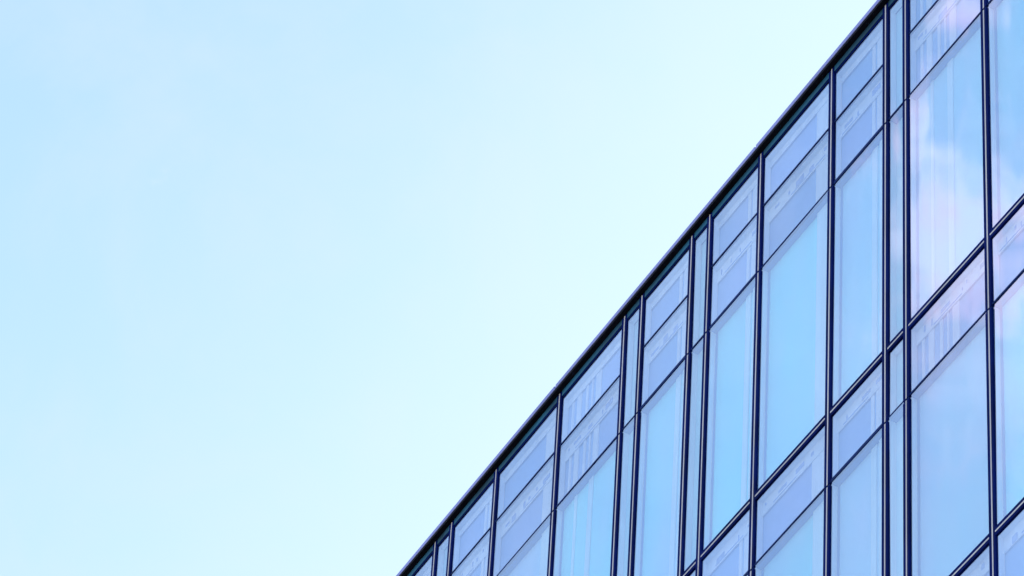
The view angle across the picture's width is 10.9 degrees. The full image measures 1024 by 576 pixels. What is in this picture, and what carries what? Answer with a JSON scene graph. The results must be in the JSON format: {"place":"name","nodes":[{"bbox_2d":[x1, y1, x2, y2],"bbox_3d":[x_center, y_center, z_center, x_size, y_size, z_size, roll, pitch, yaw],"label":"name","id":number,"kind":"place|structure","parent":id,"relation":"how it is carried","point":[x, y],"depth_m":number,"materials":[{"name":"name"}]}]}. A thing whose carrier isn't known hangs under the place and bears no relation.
{"place":"outdoors","nodes":[
{"label":"outdoors","id":0,"kind":"place"},
{"bbox_2d":[0,0,876,575],"label":"sky","id":1,"kind":"structure","parent":0,"point":[281,281],"materials":[{"name":"blue"}]},
{"bbox_2d":[396,0,1023,575],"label":"office building","id":2,"kind":"structure","parent":0,"point":[802,354],"depth_m":55.01,"materials":[{"name":"blue glass"}]},
{"bbox_2d":[498,514,550,575],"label":"window","id":3,"kind":"structure","parent":2,"relation":"in","point":[532,559],"depth_m":59.98,"materials":[{"name":"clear glass"}]},
{"bbox_2d":[552,439,615,575],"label":"window","id":4,"kind":"structure","parent":2,"relation":"in","point":[584,518],"depth_m":58.85,"materials":[{"name":"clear glass"}]},
{"bbox_2d":[616,416,634,575],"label":"window","id":5,"kind":"structure","parent":2,"relation":"in","point":[627,433],"depth_m":58.02,"materials":[{"name":"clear glass"}]},
{"bbox_2d":[633,359,684,575],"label":"window","id":6,"kind":"structure","parent":2,"relation":"in","point":[661,418],"depth_m":57.33,"materials":[{"name":"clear glass"}]},
{"bbox_2d":[683,338,702,571],"bbox_3d":[1.930,1.744,56.704,0.027,3.207,0.329,23,-47,-18],"label":"window","id":7,"kind":"structure","parent":2,"relation":"in","point":[690,535],"depth_m":56.69,"materials":[{"name":"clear glass"}]},
{"bbox_2d":[702,277,754,550],"bbox_3d":[2.287,1.307,56.218,0.026,3.197,1.032,23,-47,-18],"label":"window","id":8,"kind":"structure","parent":2,"relation":"in","point":[731,339],"depth_m":56.22,"materials":[{"name":"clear glass"}]},
{"bbox_2d":[754,489,824,575],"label":"window","id":9,"kind":"structure","parent":2,"relation":"in","point":[799,551],"depth_m":53.23,"materials":[{"name":"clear glass"}]},
{"bbox_2d":[757,191,827,489],"bbox_3d":[2.904,0.543,55.386,0.029,3.207,1.414,22,-47,-18],"label":"window","id":10,"kind":"structure","parent":2,"relation":"in","point":[793,281],"depth_m":55.39,"materials":[{"name":"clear glass"}]},
{"bbox_2d":[830,426,882,575],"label":"window","id":11,"kind":"structure","parent":2,"relation":"in","point":[856,493],"depth_m":52.22,"materials":[{"name":"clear glass"}]},
{"bbox_2d":[832,130,881,405],"bbox_3d":[3.519,-0.213,54.550,0.027,3.197,1.026,23,-47,-18],"label":"window","id":12,"kind":"structure","parent":2,"relation":"in","point":[857,242],"depth_m":54.54,"materials":[{"name":"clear glass"}]},
{"bbox_2d":[889,106,902,342],"bbox_3d":[3.875,-0.655,54.073,0.025,3.207,0.328,23,-47,-18],"label":"window","id":13,"kind":"structure","parent":2,"relation":"in","point":[895,122],"depth_m":54.07,"materials":[{"name":"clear glass"}]},
{"bbox_2d":[888,403,903,575],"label":"window","id":14,"kind":"structure","parent":2,"relation":"in","point":[895,421],"depth_m":51.56,"materials":[{"name":"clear glass"}]},
{"bbox_2d":[909,13,983,318],"bbox_3d":[4.325,-1.210,53.463,0.026,3.207,1.423,23,-47,-18],"label":"window","id":15,"kind":"structure","parent":2,"relation":"in","point":[946,207],"depth_m":53.46,"materials":[{"name":"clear glass"}]},
{"bbox_2d":[910,313,988,575],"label":"window","id":16,"kind":"structure","parent":2,"relation":"in","point":[949,451],"depth_m":50.74,"materials":[{"name":"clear glass"}]},
{"bbox_2d":[987,0,1023,228],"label":"window","id":17,"kind":"structure","parent":2,"relation":"in","point":[1005,17],"depth_m":52.68,"materials":[{"name":"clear glass"}]},
{"bbox_2d":[993,272,1023,524],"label":"window","id":18,"kind":"structure","parent":2,"relation":"in","point":[1008,311],"depth_m":50.05,"materials":[{"name":"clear glass"}]}
]}

